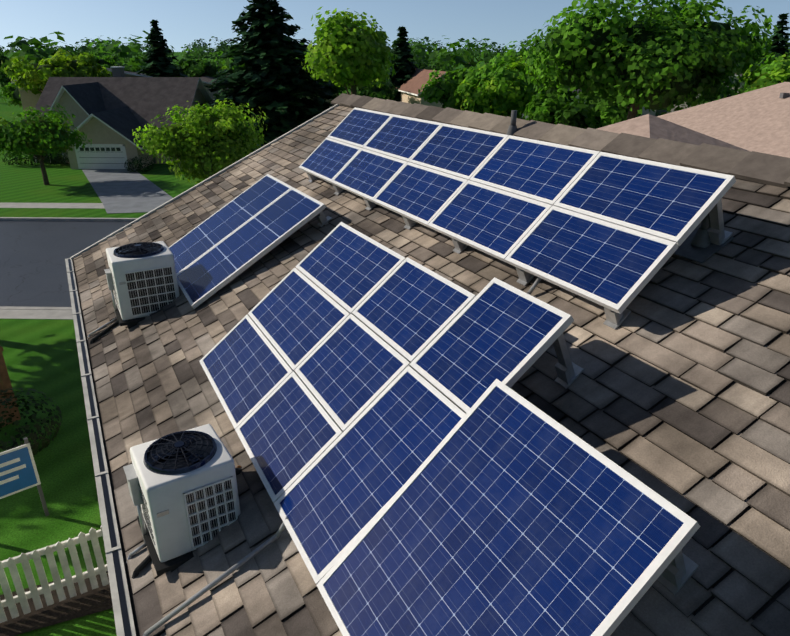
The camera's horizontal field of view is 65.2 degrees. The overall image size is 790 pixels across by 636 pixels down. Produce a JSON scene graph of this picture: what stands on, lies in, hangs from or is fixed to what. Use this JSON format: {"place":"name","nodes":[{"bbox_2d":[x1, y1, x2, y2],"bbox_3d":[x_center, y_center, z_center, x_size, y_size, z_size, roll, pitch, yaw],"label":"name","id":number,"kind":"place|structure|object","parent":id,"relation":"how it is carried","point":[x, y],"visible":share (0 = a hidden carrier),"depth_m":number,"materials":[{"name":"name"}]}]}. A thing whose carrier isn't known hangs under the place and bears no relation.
{"place":"outdoors","nodes":[
{"label":"outdoors","id":0,"kind":"place"},
{"bbox_2d":[0,221,130,306],"bbox_3d":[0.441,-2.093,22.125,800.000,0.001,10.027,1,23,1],"label":"street asphalt","id":1,"kind":"structure","parent":0,"point":[34,255],"depth_m":22.57,"materials":[{"name":"grey asphalt"}]},
{"bbox_2d":[0,203,137,319],"bbox_3d":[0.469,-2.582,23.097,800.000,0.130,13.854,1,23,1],"label":"sidewalk","id":2,"kind":"structure","parent":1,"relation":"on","point":[9,312],"depth_m":27.00,"materials":[{"name":"concrete"}]},
{"bbox_2d":[4,52,527,58],"bbox_3d":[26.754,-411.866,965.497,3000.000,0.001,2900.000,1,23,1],"label":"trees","id":3,"kind":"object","parent":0,"point":[180,56],"depth_m":830.42,"materials":[{"name":"green plant"}]},
{"bbox_2d":[0,54,8,72],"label":"tree","id":4,"kind":"object","parent":3,"relation":"on","point":[2,58],"visible":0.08,"depth_m":95.16,"materials":[{"name":"green plant"}]},
{"bbox_2d":[0,82,21,107],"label":"tree","id":5,"kind":"object","parent":3,"relation":"on","point":[11,92],"visible":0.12,"depth_m":53.24,"materials":[{"name":"green plant"}]},
{"bbox_2d":[0,47,112,94],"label":"yellow green tree","id":6,"kind":"object","parent":3,"relation":"on","point":[27,76],"visible":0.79,"depth_m":45.29,"materials":[{"name":"green plant"}]},
{"bbox_2d":[11,68,152,117],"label":"house","id":7,"kind":"structure","parent":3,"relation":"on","point":[30,99],"depth_m":48.68,"materials":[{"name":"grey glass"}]},
{"bbox_2d":[92,55,114,68],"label":"tree","id":8,"kind":"object","parent":3,"relation":"on","point":[108,62],"visible":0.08,"depth_m":87.65,"materials":[{"name":"green plant"}]},
{"bbox_2d":[99,51,119,66],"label":"tree","id":9,"kind":"object","parent":3,"relation":"on","point":[115,57],"visible":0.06,"depth_m":96.02,"materials":[{"name":"green plant"}]},
{"bbox_2d":[97,63,142,72],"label":"dark tree","id":10,"kind":"object","parent":3,"relation":"on","point":[137,67],"depth_m":59.62,"materials":[{"name":"green plant"}]},
{"bbox_2d":[132,98,271,182],"bbox_3d":[-8.172,-6.855,26.823,5.459,5.013,4.887,1,23,1],"label":"light green tree","id":11,"kind":"object","parent":3,"relation":"on","point":[206,143],"visible":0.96,"depth_m":25.26,"materials":[{"name":"green plant"}]},
{"bbox_2d":[200,76,228,101],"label":"house","id":12,"kind":"structure","parent":3,"relation":"on","point":[206,80],"depth_m":62.78,"materials":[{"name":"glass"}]},
{"bbox_2d":[210,60,228,72],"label":"tree","id":13,"kind":"object","parent":3,"relation":"on","point":[223,68],"visible":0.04,"depth_m":78.03,"materials":[{"name":"green plant"}]},
{"bbox_2d":[238,90,341,107],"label":"house","id":14,"kind":"structure","parent":3,"relation":"on","point":[308,97],"depth_m":65.14,"materials":[{"name":"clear glass"}]},
{"bbox_2d":[304,66,345,100],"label":"tree","id":15,"kind":"object","parent":3,"relation":"on","point":[340,88],"visible":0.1,"depth_m":60.60,"materials":[{"name":"green plant"}]},
{"bbox_2d":[0,30,789,73],"bbox_3d":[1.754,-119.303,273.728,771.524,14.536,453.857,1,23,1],"label":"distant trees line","id":16,"kind":"object","parent":3,"relation":"on","point":[465,57],"visible":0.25,"depth_m":116.25,"materials":[{"name":"green plant"}]},
{"bbox_2d":[386,62,419,81],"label":"tree","id":17,"kind":"object","parent":3,"relation":"on","point":[418,66],"visible":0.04,"depth_m":63.02,"materials":[{"name":"green plant"}]},
{"bbox_2d":[409,57,427,68],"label":"tree","id":18,"kind":"object","parent":3,"relation":"on","point":[422,65],"visible":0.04,"depth_m":84.79,"materials":[{"name":"green plant"}]},
{"bbox_2d":[394,69,445,106],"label":"tan house","id":19,"kind":"structure","parent":3,"relation":"on","point":[408,90],"depth_m":53.39,"materials":[{"name":"beige"}]},
{"bbox_2d":[424,56,454,71],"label":"tree","id":20,"kind":"object","parent":3,"relation":"on","point":[437,65],"visible":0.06,"depth_m":63.45,"materials":[{"name":"green plant"}]},
{"bbox_2d":[418,66,480,109],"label":"tree","id":21,"kind":"object","parent":3,"relation":"on","point":[441,91],"visible":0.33,"depth_m":40.78,"materials":[{"name":"green plant"}]},
{"bbox_2d":[452,41,548,119],"bbox_3d":[7.155,-13.773,39.753,6.016,7.397,6.872,18,29,36],"label":"tree","id":22,"kind":"object","parent":3,"relation":"on","point":[498,88],"visible":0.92,"depth_m":37.72,"materials":[{"name":"green plant"}]},
{"bbox_2d":[520,77,586,123],"bbox_3d":[8.619,-10.504,34.403,3.337,5.674,3.402,-6,24,-13],"label":"tree","id":23,"kind":"object","parent":3,"relation":"on","point":[546,103],"visible":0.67,"depth_m":32.99,"materials":[{"name":"green plant"}]},
{"bbox_2d":[522,88,587,118],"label":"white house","id":24,"kind":"structure","parent":3,"relation":"on","point":[577,97],"depth_m":49.97,"materials":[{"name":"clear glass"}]},
{"bbox_2d":[553,101,598,128],"bbox_3d":[9.379,-9.165,32.806,2.522,4.490,2.556,1,23,1],"label":"bush","id":25,"kind":"object","parent":3,"relation":"on","point":[571,114],"visible":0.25,"depth_m":31.74,"materials":[{"name":"green plant"}]},
{"bbox_2d":[516,0,778,119],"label":"tree","id":26,"kind":"object","parent":3,"relation":"on","point":[658,58],"visible":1,"depth_m":25.52,"materials":[{"name":"green plant"}]},
{"bbox_2d":[597,82,789,157],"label":"wing hip roofs","id":27,"kind":"structure","parent":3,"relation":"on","point":[757,120],"depth_m":19.71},
{"bbox_2d":[698,83,750,104],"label":"tree","id":28,"kind":"object","parent":3,"relation":"on","point":[730,92],"visible":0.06,"depth_m":42.15,"materials":[{"name":"green plant"}]},
{"bbox_2d":[0,59,532,635],"bbox_3d":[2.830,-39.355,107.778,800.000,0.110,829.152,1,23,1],"label":"raised lawns","id":29,"kind":"structure","parent":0,"point":[40,355],"depth_m":12.70,"materials":[{"name":"green plant"}]},
{"bbox_2d":[0,346,20,426],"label":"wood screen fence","id":30,"kind":"object","parent":29,"relation":"on","point":[5,383],"visible":0.7,"depth_m":12.01,"materials":[{"name":"brown wood"}]},
{"bbox_2d":[0,63,32,86],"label":"tree","id":31,"kind":"object","parent":29,"relation":"on","point":[4,80],"visible":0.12,"depth_m":65.70,"materials":[{"name":"green plant"}]},
{"bbox_2d":[0,437,48,515],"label":"yard sign","id":32,"kind":"object","parent":29,"relation":"on","point":[18,471],"visible":1,"depth_m":9.28,"materials":[{"name":"blue paint"}]},
{"bbox_2d":[0,388,61,454],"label":"bush","id":33,"kind":"object","parent":29,"relation":"on","point":[34,437],"visible":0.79,"depth_m":11.05,"materials":[{"name":"green plant"}]},
{"bbox_2d":[0,103,91,184],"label":"tree","id":34,"kind":"object","parent":29,"relation":"on","point":[34,134],"visible":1,"depth_m":32.30,"materials":[{"name":"green plant"}]},
{"bbox_2d":[0,525,108,622],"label":"picket fence","id":35,"kind":"object","parent":29,"relation":"on","point":[22,596],"visible":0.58,"depth_m":8.02,"materials":[{"name":"paint"}]},
{"bbox_2d":[0,571,112,635],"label":"garden bed","id":36,"kind":"object","parent":29,"relation":"on","point":[91,601],"depth_m":8.15,"materials":[{"name":"brown soil"}]},
{"bbox_2d":[2,150,154,171],"bbox_3d":[-19.576,-9.883,38.463,10.536,1.063,1.960,5,24,12],"label":"hedge","id":37,"kind":"object","parent":29,"relation":"on","point":[62,159],"visible":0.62,"depth_m":38.68,"materials":[{"name":"green plant"}]},
{"bbox_2d":[34,66,214,169],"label":"house","id":38,"kind":"structure","parent":29,"relation":"on","point":[110,113],"depth_m":40.23,"materials":[{"name":"stone"}]},
{"bbox_2d":[82,169,172,212],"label":"driveway","id":39,"kind":"structure","parent":29,"relation":"on","point":[121,191],"depth_m":32.15,"materials":[{"name":"concrete"}]},
{"bbox_2d":[136,20,187,76],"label":"conifer tree","id":40,"kind":"object","parent":29,"relation":"on","point":[158,61],"visible":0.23,"depth_m":51.47,"materials":[{"name":"green plant"}]},
{"bbox_2d":[173,57,221,77],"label":"tree","id":41,"kind":"object","parent":29,"relation":"on","point":[196,68],"visible":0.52,"depth_m":67.79,"materials":[{"name":"green plant"}]},
{"bbox_2d":[200,0,339,153],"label":"conifer tree","id":42,"kind":"object","parent":29,"relation":"on","point":[270,76],"visible":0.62,"depth_m":41.21,"materials":[{"name":"green plant"}]},
{"bbox_2d":[301,6,397,94],"bbox_3d":[-2.591,-13.677,37.314,5.559,9.166,6.616,1,23,1],"label":"green tree","id":43,"kind":"object","parent":29,"relation":"on","point":[352,54],"visible":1,"depth_m":35.00,"materials":[{"name":"green plant"}]},
{"bbox_2d":[343,79,395,99],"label":"bush","id":44,"kind":"object","parent":29,"relation":"on","point":[385,92],"visible":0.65,"depth_m":51.19,"materials":[{"name":"green plant"}]},
{"bbox_2d":[385,26,417,101],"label":"conifer tree","id":45,"kind":"object","parent":29,"relation":"on","point":[404,68],"visible":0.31,"depth_m":56.66,"materials":[{"name":"green plant"}]},
{"bbox_2d":[582,94,642,128],"bbox_3d":[13.001,-11.777,37.869,3.370,5.246,4.339,-17,29,-34],"label":"tree","id":46,"kind":"object","parent":29,"relation":"on","point":[606,114],"visible":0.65,"depth_m":36.31,"materials":[{"name":"green plant"}]},
{"bbox_2d":[638,72,749,116],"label":"tree","id":47,"kind":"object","parent":29,"relation":"on","point":[656,113],"depth_m":57.42,"materials":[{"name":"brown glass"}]},
{"bbox_2d":[732,49,789,95],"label":"tree","id":48,"kind":"object","parent":29,"relation":"on","point":[776,71],"visible":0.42,"depth_m":33.11,"materials":[{"name":"green plant"}]},
{"bbox_2d":[739,13,789,86],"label":"conifer tree","id":49,"kind":"object","parent":29,"relation":"on","point":[780,38],"visible":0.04,"depth_m":51.80,"materials":[{"name":"green plant"}]},
{"bbox_2d":[0,0,789,51],"label":"sky","id":50,"kind":"structure","parent":0,"point":[182,22],"materials":[{"name":"blue"}]},
{"bbox_2d":[72,199,789,635],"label":"house walls","id":51,"kind":"structure","parent":0,"point":[786,587],"depth_m":3.28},
{"bbox_2d":[73,106,789,635],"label":"roof tiles","id":52,"kind":"object","parent":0,"point":[151,380],"visible":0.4,"depth_m":3.29,"materials":[{"name":"brown stone"}]},
{"bbox_2d":[87,269,118,343],"bbox_3d":[-2.742,-0.066,6.396,1.145,0.922,0.243,-20,30,-38],"label":"pipe","id":53,"kind":"object","parent":52,"relation":"on","point":[111,288],"visible":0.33,"depth_m":6.18,"materials":[{"name":"grey metal"}]},
{"bbox_2d":[113,304,144,328],"bbox_3d":[-2.538,-0.036,6.391,0.625,0.171,0.597,-12,26,-26],"label":"ac condenser stand","id":54,"kind":"object","parent":52,"relation":"on","point":[130,323],"visible":0.19,"depth_m":6.05,"materials":[{"name":"black metal"}]},
{"bbox_2d":[106,241,179,319],"bbox_3d":[-2.536,-0.415,6.218,0.568,0.660,0.551,-12,26,-26],"label":"ac condenser","id":55,"kind":"object","parent":54,"relation":"on","point":[144,278],"visible":1,"depth_m":6.01,"materials":[{"name":"metal"}]},
{"bbox_2d":[137,516,193,575],"bbox_3d":[-1.177,1.273,3.621,0.521,0.158,0.498,-14,27,-29],"label":"ac condenser stand","id":56,"kind":"object","parent":52,"relation":"on","point":[172,565],"visible":0.17,"depth_m":3.35,"materials":[{"name":"grey metal"}]},
{"bbox_2d":[130,424,240,561],"bbox_3d":[-1.174,0.946,3.472,0.464,0.560,0.452,-14,27,-29],"label":"ac condenser","id":57,"kind":"object","parent":56,"relation":"on","point":[187,480],"visible":0.96,"depth_m":3.31,"materials":[{"name":"metal"}]},
{"bbox_2d":[123,464,240,578],"bbox_3d":[-1.306,1.188,3.640,0.254,0.818,0.856,20,31,38],"label":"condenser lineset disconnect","id":58,"kind":"object","parent":52,"relation":"on","point":[133,482],"visible":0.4,"depth_m":3.42,"materials":[{"name":"grey metal"}]},
{"bbox_2d":[65,104,338,635],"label":"gutter fascia","id":59,"kind":"structure","parent":52,"relation":"attached to","point":[123,616],"depth_m":4.42,"materials":[{"name":"white metal"}]},
{"bbox_2d":[168,174,325,308],"bbox_3d":[-1.719,-0.920,6.661,1.397,0.852,1.825,-12,26,-26],"label":"solar array","id":60,"kind":"object","parent":52,"relation":"on","point":[218,250],"visible":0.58,"depth_m":6.46,"materials":[{"name":"glass"}]},
{"bbox_2d":[221,210,331,288],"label":"solar mount rails","id":61,"kind":"object","parent":52,"relation":"on","point":[322,218],"visible":0.21,"depth_m":6.18,"materials":[{"name":"silver metal"}]},
{"bbox_2d":[199,222,405,428],"bbox_3d":[-0.722,-0.019,4.497,1.273,0.998,1.072,-12,26,-26],"label":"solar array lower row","id":62,"kind":"object","parent":52,"relation":"on","point":[297,316],"visible":0.94,"depth_m":4.42,"materials":[{"name":"glass"}]},
{"bbox_2d":[235,257,475,502],"bbox_3d":[-0.276,0.307,3.739,1.284,1.003,0.789,-12,26,-26],"label":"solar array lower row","id":63,"kind":"object","parent":52,"relation":"on","point":[349,369],"visible":0.83,"depth_m":3.69,"materials":[{"name":"glass"}]},
{"bbox_2d":[274,277,573,583],"bbox_3d":[0.112,0.506,3.171,1.405,1.092,0.619,-12,26,-26],"label":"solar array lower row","id":64,"kind":"object","parent":52,"relation":"on","point":[336,496],"visible":0.79,"depth_m":3.14,"materials":[{"name":"glass"}]},
{"bbox_2d":[143,110,733,635],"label":"roof conduit vents","id":65,"kind":"object","parent":52,"relation":"on","point":[697,246],"visible":0.65,"depth_m":3.68,"materials":[{"name":"grey metal"}]},
{"bbox_2d":[422,333,583,413],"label":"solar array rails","id":66,"kind":"object","parent":52,"relation":"on","point":[568,371],"visible":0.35,"depth_m":3.27,"materials":[{"name":"silver metal"}]},
{"bbox_2d":[306,172,732,329],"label":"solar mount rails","id":67,"kind":"object","parent":52,"relation":"on","point":[718,234],"visible":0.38,"depth_m":3.69,"materials":[{"name":"silver metal"}]},
{"bbox_2d":[299,107,735,313],"bbox_3d":[0.370,-1.283,5.408,0.783,0.683,5.011,-12,26,-26],"label":"solar array","id":68,"kind":"object","parent":67,"relation":"on","point":[612,232],"visible":1,"depth_m":4.31,"materials":[{"name":"glass"}]},
{"bbox_2d":[331,93,789,188],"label":"roof ridge caps","id":69,"kind":"object","parent":52,"relation":"on","point":[764,168],"visible":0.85,"depth_m":5.13,"materials":[{"name":"brown stone"}]},
{"bbox_2d":[657,549,698,594],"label":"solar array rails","id":70,"kind":"object","parent":52,"relation":"on","point":[677,573],"visible":0.21,"depth_m":2.30,"materials":[{"name":"silver metal"}]},
{"bbox_2d":[317,379,699,635],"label":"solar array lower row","id":71,"kind":"object","parent":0,"point":[506,511],"visible":1,"depth_m":2.42,"materials":[{"name":"glass"}]}
]}

